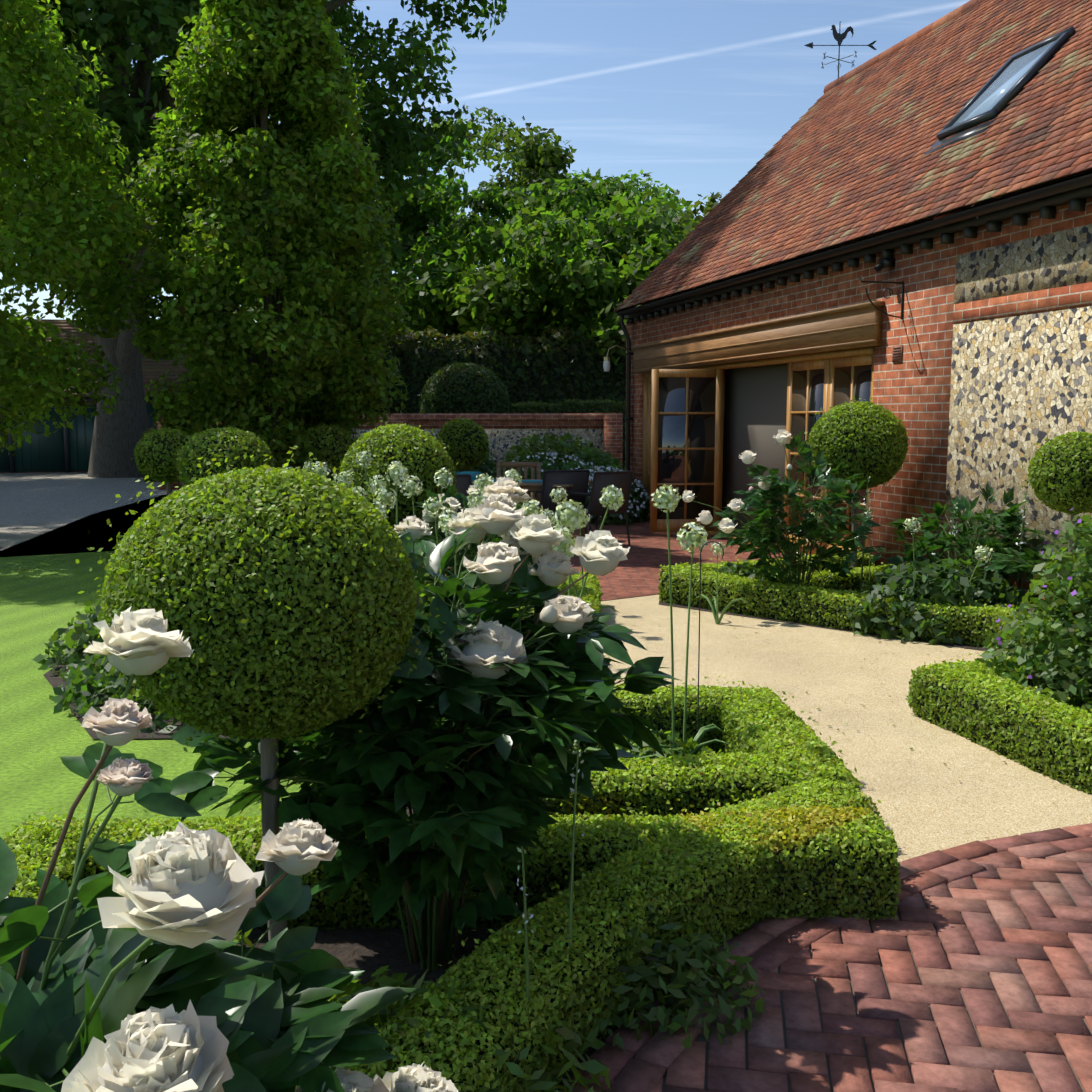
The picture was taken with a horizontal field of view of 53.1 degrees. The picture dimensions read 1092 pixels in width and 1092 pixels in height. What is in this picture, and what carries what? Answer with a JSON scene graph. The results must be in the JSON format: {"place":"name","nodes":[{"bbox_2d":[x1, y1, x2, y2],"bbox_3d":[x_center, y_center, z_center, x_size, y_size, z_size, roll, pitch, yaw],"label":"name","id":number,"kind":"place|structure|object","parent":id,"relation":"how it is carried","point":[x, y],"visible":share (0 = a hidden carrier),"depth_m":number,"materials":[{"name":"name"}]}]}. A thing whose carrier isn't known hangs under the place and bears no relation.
{"place":"outdoors","nodes":[
{"label":"outdoors","id":0,"kind":"place"},
{"bbox_2d":[0,403,150,472],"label":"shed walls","id":1,"kind":"structure","parent":0,"point":[52,472],"depth_m":29.96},
{"bbox_2d":[8,319,300,396],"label":"shed roof","id":2,"kind":"structure","parent":1,"relation":"on","point":[152,369],"depth_m":30.95,"materials":[{"name":"tile"}]},
{"bbox_2d":[0,472,174,556],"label":"driveway","id":3,"kind":"structure","parent":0,"point":[54,513],"depth_m":17.90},
{"bbox_2d":[0,0,166,455],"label":"hornbeam","id":4,"kind":"object","parent":3,"relation":"on","point":[81,204],"depth_m":12.39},
{"bbox_2d":[1,397,198,472],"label":"shed posts","id":5,"kind":"object","parent":3,"relation":"on","point":[66,450],"visible":0.15,"depth_m":29.84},
{"bbox_2d":[0,404,255,471],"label":"shed doors","id":6,"kind":"structure","parent":5,"relation":"attached to","point":[41,452],"depth_m":29.89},
{"bbox_2d":[0,0,508,477],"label":"tree","id":7,"kind":"object","parent":3,"relation":"on","point":[393,143],"depth_m":27.32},
{"bbox_2d":[233,173,458,321],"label":"tree","id":8,"kind":"object","parent":3,"relation":"on","point":[402,219],"visible":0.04,"depth_m":46.43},
{"bbox_2d":[156,413,622,489],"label":"wall piers","id":9,"kind":"structure","parent":3,"relation":"on","point":[613,433],"depth_m":23.04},
{"bbox_2d":[253,108,536,348],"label":"tree","id":10,"kind":"object","parent":3,"relation":"on","point":[498,204],"depth_m":40.76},
{"bbox_2d":[394,105,611,282],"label":"tree","id":11,"kind":"object","parent":3,"relation":"on","point":[535,160],"visible":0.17,"depth_m":48.43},
{"bbox_2d":[390,167,688,350],"bbox_3d":[0.056,-8.978,41.515,12.366,11.116,11.526,0,7,-1],"label":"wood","id":12,"kind":"object","parent":3,"relation":"on","point":[466,233],"visible":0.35,"depth_m":38.47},
{"bbox_2d":[445,197,701,365],"bbox_3d":[2.141,-7.436,38.145,12.156,8.848,12.648,0,7,-1],"label":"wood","id":13,"kind":"object","parent":3,"relation":"on","point":[553,246],"depth_m":35.31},
{"bbox_2d":[509,169,694,318],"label":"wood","id":14,"kind":"object","parent":3,"relation":"on","point":[633,177],"visible":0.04,"depth_m":49.33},
{"bbox_2d":[546,192,726,352],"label":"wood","id":15,"kind":"object","parent":3,"relation":"on","point":[712,202],"visible":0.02,"depth_m":41.61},
{"bbox_2d":[43,652,229,738],"bbox_3d":[-1.509,0.545,8.371,3.870,0.001,6.326,0,7,-1],"label":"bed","id":16,"kind":"object","parent":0,"point":[55,681],"visible":0.06,"depth_m":5.62,"materials":[{"name":"plant"}]},
{"bbox_2d":[32,599,128,683],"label":"shrub","id":17,"kind":"object","parent":16,"relation":"on","point":[74,637],"visible":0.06,"depth_m":6.54,"materials":[{"name":"green plant"}]},
{"bbox_2d":[49,654,184,732],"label":"shrub","id":18,"kind":"object","parent":16,"relation":"on","point":[88,680],"visible":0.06,"depth_m":5.67,"materials":[{"name":"green plant"}]},
{"bbox_2d":[173,422,277,487],"bbox_3d":[-2.882,-0.380,9.906,0.932,1.494,0.928,0,7,-1],"label":"topiary ball","id":19,"kind":"object","parent":16,"relation":"on","point":[183,462],"depth_m":9.59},
{"bbox_2d":[333,420,458,538],"bbox_3d":[-1.225,-0.278,8.948,1.035,1.517,1.032,0,7,-1],"label":"topiary ball","id":20,"kind":"object","parent":16,"relation":"on","point":[386,432],"depth_m":8.60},
{"bbox_2d":[306,454,617,643],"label":"white allium flowers","id":21,"kind":"object","parent":16,"relation":"on","point":[408,489],"visible":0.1,"depth_m":7.44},
{"bbox_2d":[279,451,589,537],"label":"white allium flowers","id":22,"kind":"object","parent":21,"relation":"attached to","point":[443,527],"visible":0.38,"depth_m":7.12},
{"bbox_2d":[391,545,558,604],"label":"shrub","id":23,"kind":"object","parent":16,"relation":"on","point":[427,601],"visible":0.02,"depth_m":8.46,"materials":[{"name":"green plant"}]},
{"bbox_2d":[392,484,575,588],"bbox_3d":[-0.401,0.060,8.133,1.469,1.040,1.306,0,7,-1],"label":"rose bush","id":24,"kind":"object","parent":16,"relation":"on","point":[460,497],"depth_m":8.07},
{"bbox_2d":[516,571,602,619],"bbox_3d":[-0.136,0.446,7.942,1.234,0.338,2.109,0,7,-1],"label":"topiary ball","id":25,"kind":"object","parent":16,"relation":"on","point":[592,594],"depth_m":8.06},
{"bbox_2d":[140,427,157,481],"bbox_3d":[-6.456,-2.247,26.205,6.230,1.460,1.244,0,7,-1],"label":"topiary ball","id":26,"kind":"object","parent":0,"point":[141,436],"depth_m":25.75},
{"bbox_2d":[0,551,311,838],"bbox_3d":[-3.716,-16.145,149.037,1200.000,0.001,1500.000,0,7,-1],"label":"lawn","id":27,"kind":"structure","parent":0,"point":[39,595],"depth_m":5.45,"materials":[{"name":"green plant"}]},
{"bbox_2d":[130,426,191,495],"bbox_3d":[-4.087,-0.584,11.865,0.732,1.437,0.720,0,7,-1],"label":"lollipop","id":28,"kind":"object","parent":27,"relation":"on","point":[138,454],"depth_m":11.58},
{"bbox_2d":[144,325,625,412],"bbox_3d":[-8.735,-4.872,35.394,44.316,4.612,2.626,0,7,-1],"label":"hedge","id":29,"kind":"object","parent":27,"relation":"on","point":[524,344],"depth_m":34.55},
{"bbox_2d":[511,398,625,466],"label":"yew hedge","id":30,"kind":"object","parent":27,"relation":"on","point":[566,405],"depth_m":27.89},
{"bbox_2d":[625,218,933,470],"bbox_3d":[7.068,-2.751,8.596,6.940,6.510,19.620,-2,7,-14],"label":"downpipe","id":31,"kind":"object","parent":27,"relation":"on","point":[629,327],"depth_m":17.26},
{"bbox_2d":[642,347,874,554],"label":"door frames","id":32,"kind":"structure","parent":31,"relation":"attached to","point":[828,362],"depth_m":13.86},
{"bbox_2d":[650,365,871,549],"bbox_3d":[2.312,-1.194,13.549,1.268,1.810,6.138,-3,7,-25],"label":"door glass","id":33,"kind":"object","parent":32,"relation":"in","point":[701,427],"visible":0.42,"depth_m":13.91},
{"bbox_2d":[681,346,874,534],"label":"interior wall","id":34,"kind":"structure","parent":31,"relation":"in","point":[755,407],"depth_m":13.60,"materials":[{"name":"grey"}]},
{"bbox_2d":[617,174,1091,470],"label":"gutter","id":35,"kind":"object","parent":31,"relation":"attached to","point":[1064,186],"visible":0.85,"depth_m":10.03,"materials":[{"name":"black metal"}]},
{"bbox_2d":[619,168,1091,310],"bbox_3d":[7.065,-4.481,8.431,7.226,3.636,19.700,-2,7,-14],"label":"gutter","id":36,"kind":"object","parent":31,"relation":"attached to","point":[1022,191],"depth_m":10.92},
{"bbox_2d":[804,21,876,77],"bbox_3d":[4.688,-7.838,17.390,1.144,0.980,0.525,1,7,11],"label":"weather vane","id":37,"kind":"object","parent":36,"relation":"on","point":[839,37],"visible":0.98,"depth_m":17.36,"materials":[{"name":"black metal"}]},
{"bbox_2d":[614,0,1091,310],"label":"roof tiles","id":38,"kind":"object","parent":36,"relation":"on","point":[846,160],"visible":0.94,"depth_m":11.83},
{"bbox_2d":[924,26,1075,154],"bbox_3d":[4.219,-4.216,10.159,0.955,0.987,0.920,-2,7,-14],"label":"skylight frame","id":39,"kind":"object","parent":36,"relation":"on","point":[1061,38],"visible":0.67,"depth_m":9.93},
{"bbox_2d":[952,40,1055,125],"bbox_3d":[4.261,-4.286,10.162,0.713,0.713,0.680,-2,7,-14],"label":"skylight glass","id":40,"kind":"object","parent":39,"relation":"in","point":[1002,84],"visible":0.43,"depth_m":10.20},
{"bbox_2d":[624,184,1091,323],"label":"eaves corbels","id":41,"kind":"object","parent":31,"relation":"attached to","point":[1075,199],"visible":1,"depth_m":9.85,"materials":[{"name":"brown"}]},
{"bbox_2d":[892,345,902,361],"bbox_3d":[3.179,-1.741,9.882,0.017,0.150,0.150,-2,7,-14],"label":"air brick","id":42,"kind":"object","parent":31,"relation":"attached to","point":[897,353],"visible":1,"depth_m":9.87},
{"bbox_2d":[943,305,1091,580],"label":"flint wall","id":43,"kind":"structure","parent":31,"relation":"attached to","point":[1020,385],"depth_m":8.37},
{"bbox_2d":[954,224,1091,303],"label":"flint wall","id":44,"kind":"structure","parent":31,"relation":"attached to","point":[1062,258],"depth_m":8.20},
{"bbox_2d":[1008,577,1088,622],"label":"flint plinth wall","id":45,"kind":"structure","parent":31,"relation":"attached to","point":[1023,584],"depth_m":8.33,"materials":[{"name":"stone"}]},
{"bbox_2d":[122,0,410,471],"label":"hornbeam","id":46,"kind":"object","parent":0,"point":[199,164],"depth_m":13.05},
{"bbox_2d":[179,429,603,488],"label":"flint wall","id":47,"kind":"structure","parent":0,"point":[502,442],"depth_m":23.08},
{"bbox_2d":[205,421,603,428],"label":"brick wall","id":48,"kind":"structure","parent":47,"relation":"on","point":[529,424],"depth_m":23.03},
{"bbox_2d":[185,413,603,420],"bbox_3d":[-3.159,-2.708,23.115,9.550,0.209,0.380,0,7,-1],"label":"wall coping","id":49,"kind":"object","parent":48,"relation":"on","point":[509,416],"visible":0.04,"depth_m":23.05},
{"bbox_2d":[455,476,469,512],"bbox_3d":[-1.058,-0.567,12.284,0.536,0.480,0.629,1,7,8],"label":"chair","id":50,"kind":"object","parent":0,"point":[462,486],"visible":0.14,"depth_m":11.96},
{"bbox_2d":[417,362,509,412],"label":"yew dome","id":51,"kind":"structure","parent":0,"point":[426,397],"depth_m":25.91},
{"bbox_2d":[0,0,969,321],"label":"sky","id":52,"kind":"structure","parent":0,"point":[692,94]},
{"bbox_2d":[488,451,600,476],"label":"white flower","id":53,"kind":"object","parent":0,"point":[555,454],"visible":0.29,"depth_m":18.21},
{"bbox_2d":[424,513,782,599],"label":"brick patio","id":54,"kind":"structure","parent":0,"point":[636,573],"depth_m":11.89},
{"bbox_2d":[288,422,357,481],"bbox_3d":[-2.793,-0.846,13.902,0.921,1.478,0.949,0,7,-1],"label":"lollipop","id":55,"kind":"object","parent":54,"relation":"on","point":[327,441],"depth_m":13.55},
{"bbox_2d":[436,416,489,471],"bbox_3d":[-1.259,-1.189,16.497,0.823,1.546,0.833,0,7,-1],"label":"lollipop","id":56,"kind":"object","parent":54,"relation":"on","point":[482,452],"depth_m":16.20},
{"bbox_2d":[455,448,502,476],"bbox_3d":[-2.040,-1.520,21.331,3.281,1.180,2.118,0,7,-1],"label":"mound","id":57,"kind":"object","parent":54,"relation":"on","point":[487,465],"depth_m":21.14,"materials":[{"name":"green plant"}]},
{"bbox_2d":[496,462,540,511],"bbox_3d":[-0.407,-0.648,14.567,0.610,0.925,0.550,1,7,8],"label":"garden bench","id":58,"kind":"object","parent":54,"relation":"on","point":[518,465],"visible":0.27,"depth_m":14.75,"materials":[{"name":"brown wood"}]},
{"bbox_2d":[472,479,590,537],"bbox_3d":[-0.531,-0.438,13.581,2.000,0.740,0.942,2,7,18],"label":"table","id":59,"kind":"object","parent":54,"relation":"on","point":[531,486],"visible":0.1,"depth_m":12.96,"materials":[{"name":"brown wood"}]},
{"bbox_2d":[456,471,542,482],"bbox_3d":[-0.510,-0.857,13.546,1.270,0.100,0.400,2,7,18],"label":"garden table","id":60,"kind":"object","parent":59,"relation":"on","point":[473,475],"visible":0.32,"depth_m":13.64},
{"bbox_2d":[491,452,598,512],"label":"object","id":61,"kind":"object","parent":54,"relation":"on","point":[556,466],"visible":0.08,"depth_m":18.32,"materials":[{"name":"green plant"}]},
{"bbox_2d":[525,469,589,533],"bbox_3d":[0.121,-0.478,13.208,0.608,0.914,0.708,-3,7,-21],"label":"chair frame","id":62,"kind":"object","parent":54,"relation":"on","point":[543,483],"visible":0.4,"depth_m":12.87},
{"bbox_2d":[537,471,587,511],"bbox_3d":[0.130,-0.671,13.162,0.536,0.480,0.629,-3,7,-21],"label":"patio chair","id":63,"kind":"object","parent":62,"relation":"attached to","point":[578,480],"visible":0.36,"depth_m":12.91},
{"bbox_2d":[501,432,621,469],"bbox_3d":[0.248,-1.533,20.872,2.569,1.318,2.169,0,7,-1],"label":"mound","id":64,"kind":"object","parent":54,"relation":"on","point":[560,446],"visible":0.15,"depth_m":20.63,"materials":[{"name":"green plant"}]},
{"bbox_2d":[564,448,624,471],"bbox_3d":[0.894,-1.264,19.782,1.681,1.024,1.752,7,9,44],"label":"mound","id":65,"kind":"object","parent":54,"relation":"on","point":[596,458],"visible":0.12,"depth_m":19.65,"materials":[{"name":"green plant"}]},
{"bbox_2d":[561,471,633,547],"bbox_3d":[0.579,-0.433,12.827,0.608,0.914,0.708,-5,8,-36],"label":"chair frame","id":66,"kind":"object","parent":54,"relation":"on","point":[590,501],"visible":0.54,"depth_m":12.63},
{"bbox_2d":[583,473,631,514],"bbox_3d":[0.594,-0.626,12.784,0.536,0.480,0.629,-5,8,-36],"label":"patio chair","id":67,"kind":"object","parent":66,"relation":"attached to","point":[618,481],"visible":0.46,"depth_m":12.55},
{"bbox_2d":[557,470,649,525],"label":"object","id":68,"kind":"object","parent":54,"relation":"on","point":[615,519],"visible":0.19,"depth_m":15.82,"materials":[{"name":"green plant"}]},
{"bbox_2d":[583,465,649,518],"bbox_3d":[0.878,-0.868,16.589,1.479,0.719,2.704,0,7,-1],"label":"chair","id":69,"kind":"object","parent":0,"point":[629,501],"visible":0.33,"depth_m":16.07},
{"bbox_2d":[631,320,647,491],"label":"corner pier wall","id":70,"kind":"structure","parent":0,"point":[637,430],"depth_m":16.82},
{"bbox_2d":[631,301,884,372],"bbox_3d":[2.211,-2.449,13.384,0.120,0.400,6.880,-2,7,-14],"label":"door lintel","id":71,"kind":"structure","parent":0,"point":[860,325],"depth_m":12.07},
{"bbox_2d":[642,254,877,344],"bbox_3d":[2.429,-2.733,13.407,0.330,0.740,6.580,-2,7,-14],"label":"wall over door","id":72,"kind":"structure","parent":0,"point":[837,289],"depth_m":12.24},
{"bbox_2d":[601,594,1091,861],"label":"resin path","id":73,"kind":"structure","parent":0,"point":[975,792],"depth_m":5.65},
{"bbox_2d":[236,925,748,1090],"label":"soil bed","id":74,"kind":"object","parent":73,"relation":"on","point":[368,951],"depth_m":3.15,"materials":[{"name":"soil"}]},
{"bbox_2d":[0,607,457,1091],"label":"peony","id":75,"kind":"object","parent":74,"relation":"on","point":[293,1021],"depth_m":1.29,"materials":[{"name":"plant"}]},
{"bbox_2d":[233,929,252,946],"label":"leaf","id":76,"kind":"object","parent":74,"relation":"on","point":[247,941],"depth_m":3.04,"materials":[{"name":"green plant"}]},
{"bbox_2d":[73,445,442,940],"bbox_3d":[-0.639,0.503,2.494,0.802,1.487,0.787,0,7,-1],"label":"topiary tree","id":77,"kind":"object","parent":74,"relation":"on","point":[120,588],"depth_m":2.23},
{"bbox_2d":[170,477,681,970],"bbox_3d":[-0.321,0.516,2.946,1.353,1.356,1.381,0,7,-1],"label":"peony","id":78,"kind":"object","parent":74,"relation":"on","point":[507,820],"depth_m":2.71,"materials":[{"name":"plant"}]},
{"bbox_2d":[2,787,901,930],"bbox_3d":[-0.296,1.105,2.287,2.790,0.350,2.640,0,7,-1],"label":"hedge","id":79,"kind":"object","parent":74,"relation":"on","point":[37,830],"depth_m":3.30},
{"bbox_2d":[295,965,610,1091],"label":"plant","id":80,"kind":"object","parent":74,"relation":"on","point":[543,1081],"visible":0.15,"depth_m":2.39,"materials":[{"name":"green plant"}]},
{"bbox_2d":[521,741,578,1008],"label":"flower stems","id":81,"kind":"object","parent":74,"relation":"on","point":[570,912],"visible":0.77,"depth_m":2.63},
{"bbox_2d":[516,744,583,932],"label":"flower stem","id":82,"kind":"object","parent":81,"relation":"attached to","point":[572,790],"visible":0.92,"depth_m":2.65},
{"bbox_2d":[344,766,881,1091],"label":"box hedge","id":83,"kind":"object","parent":74,"relation":"on","point":[616,869],"depth_m":2.71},
{"bbox_2d":[588,899,765,1052],"bbox_3d":[0.225,1.085,2.846,0.712,0.294,0.505,0,7,-1],"label":"plant","id":84,"kind":"object","parent":74,"relation":"on","point":[680,984],"visible":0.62,"depth_m":2.73,"materials":[{"name":"green plant"}]},
{"bbox_2d":[659,598,994,650],"bbox_3d":[2.582,0.564,8.218,2.717,0.001,4.464,-2,7,-18],"label":"edging","id":85,"kind":"object","parent":73,"relation":"on","point":[940,643],"depth_m":8.07,"materials":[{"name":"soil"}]},
{"bbox_2d":[715,561,785,581],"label":"shrub","id":86,"kind":"object","parent":85,"relation":"on","point":[746,569],"visible":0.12,"depth_m":8.93,"materials":[{"name":"green plant"}]},
{"bbox_2d":[657,546,873,597],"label":"hedge","id":87,"kind":"object","parent":85,"relation":"on","point":[704,567],"depth_m":9.58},
{"bbox_2d":[682,429,880,590],"bbox_3d":[1.888,-0.186,8.512,1.630,1.440,1.290,0,7,-1],"label":"rose bush","id":88,"kind":"object","parent":85,"relation":"on","point":[757,503],"depth_m":8.42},
{"bbox_2d":[696,514,988,623],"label":"allium plants","id":89,"kind":"object","parent":85,"relation":"on","point":[717,618],"visible":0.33,"depth_m":8.11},
{"bbox_2d":[709,512,993,562],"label":"white flowers","id":90,"kind":"object","parent":89,"relation":"attached to","point":[907,529],"visible":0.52,"depth_m":8.02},
{"bbox_2d":[772,560,913,592],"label":"hedge","id":91,"kind":"object","parent":85,"relation":"on","point":[853,571],"depth_m":9.19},
{"bbox_2d":[659,562,1051,652],"bbox_3d":[2.257,0.438,7.964,0.712,0.346,3.412,-6,9,-39],"label":"hedge","id":92,"kind":"object","parent":85,"relation":"on","point":[751,584],"depth_m":8.09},
{"bbox_2d":[804,395,913,567],"bbox_3d":[2.713,-0.446,9.513,0.936,1.718,0.925,0,7,-1],"label":"topiary tree","id":93,"kind":"object","parent":85,"relation":"on","point":[871,408],"depth_m":9.21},
{"bbox_2d":[846,556,1034,644],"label":"shrub","id":94,"kind":"object","parent":85,"relation":"on","point":[948,581],"visible":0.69,"depth_m":7.60,"materials":[{"name":"green plant"}]},
{"bbox_2d":[861,479,1026,585],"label":"stakes","id":95,"kind":"object","parent":85,"relation":"on","point":[949,544],"visible":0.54,"depth_m":8.19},
{"bbox_2d":[862,476,1028,544],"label":"foxgloves","id":96,"kind":"object","parent":95,"relation":"attached to","point":[957,514],"visible":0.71,"depth_m":8.15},
{"bbox_2d":[853,482,1052,589],"bbox_3d":[3.105,0.037,8.303,1.423,1.045,1.375,0,7,-1],"label":"shrub","id":97,"kind":"object","parent":85,"relation":"on","point":[1012,515],"depth_m":8.32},
{"bbox_2d":[985,514,1091,622],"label":"peony","id":98,"kind":"object","parent":85,"relation":"on","point":[1020,565],"depth_m":7.48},
{"bbox_2d":[1018,427,1091,614],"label":"lollipop","id":99,"kind":"object","parent":85,"relation":"on","point":[1044,490],"depth_m":6.50},
{"bbox_2d":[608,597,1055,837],"bbox_3d":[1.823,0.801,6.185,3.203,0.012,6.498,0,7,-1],"label":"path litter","id":100,"kind":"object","parent":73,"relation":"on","point":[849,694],"visible":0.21,"depth_m":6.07,"materials":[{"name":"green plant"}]},
{"label":"bed","id":101,"kind":"object","parent":73,"relation":"on","visible":0},
{"bbox_2d":[906,650,1091,793],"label":"hedge","id":102,"kind":"object","parent":101,"relation":"on","point":[1047,708],"depth_m":4.99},
{"bbox_2d":[975,514,1091,712],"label":"flowering shrub","id":103,"kind":"object","parent":101,"relation":"on","point":[1065,622],"visible":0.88,"depth_m":5.35,"materials":[{"name":"green plant"}]},
{"bbox_2d":[996,508,1087,678],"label":"geranium flower","id":104,"kind":"object","parent":103,"relation":"attached to","point":[1074,592],"visible":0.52,"depth_m":5.45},
{"bbox_2d":[634,863,1091,1091],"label":"paving bricks","id":105,"kind":"object","parent":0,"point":[701,1038],"depth_m":2.76,"materials":[{"name":"brown"}]},
{"bbox_2d":[559,823,1091,1091],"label":"brick circle pavers","id":106,"kind":"object","parent":105,"relation":"on","point":[771,946],"visible":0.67,"depth_m":2.88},
{"bbox_2d":[859,258,903,319],"bbox_3d":[2.954,-2.316,9.829,0.446,0.555,0.259,-2,7,-14],"label":"wall bracket","id":107,"kind":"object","parent":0,"point":[886,263],"depth_m":9.78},
{"bbox_2d":[823,0,984,93],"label":"roof ridge","id":108,"kind":"structure","parent":0,"point":[951,15],"depth_m":15.41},
{"bbox_2d":[867,233,956,565],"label":"brick wall","id":109,"kind":"structure","parent":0,"point":[912,388],"depth_m":9.62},
{"bbox_2d":[953,282,1091,323],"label":"brick band","id":110,"kind":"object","parent":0,"point":[1067,297],"depth_m":8.22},
{"bbox_2d":[956,197,1091,254],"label":"brick band","id":111,"kind":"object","parent":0,"point":[1065,218],"visible":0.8,"depth_m":8.16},
{"label":"bed","id":112,"kind":"object","parent":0,"visible":0},
{"bbox_2d":[549,491,732,765],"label":"allium stems","id":113,"kind":"object","parent":112,"relation":"on","point":[702,731],"visible":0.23,"depth_m":4.52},
{"bbox_2d":[543,484,708,560],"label":"allium flowers","id":114,"kind":"object","parent":113,"relation":"attached to","point":[656,499],"visible":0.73,"depth_m":4.51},
{"bbox_2d":[592,729,716,763],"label":"leaves","id":115,"kind":"object","parent":112,"relation":"on","point":[679,745],"visible":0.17,"depth_m":4.54,"materials":[{"name":"green plant"}]},
{"bbox_2d":[539,675,863,828],"bbox_3d":[0.440,0.838,4.542,1.404,0.351,1.407,0,7,-1],"label":"hedge","id":116,"kind":"object","parent":112,"relation":"on","point":[739,756],"depth_m":4.06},
{"bbox_2d":[697,541,723,732],"bbox_3d":[0.719,0.476,4.777,0.105,1.002,0.005,0,7,-1],"label":"shepherd hook","id":117,"kind":"object","parent":112,"relation":"on","point":[699,626],"visible":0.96,"depth_m":4.76,"materials":[{"name":"grey"}]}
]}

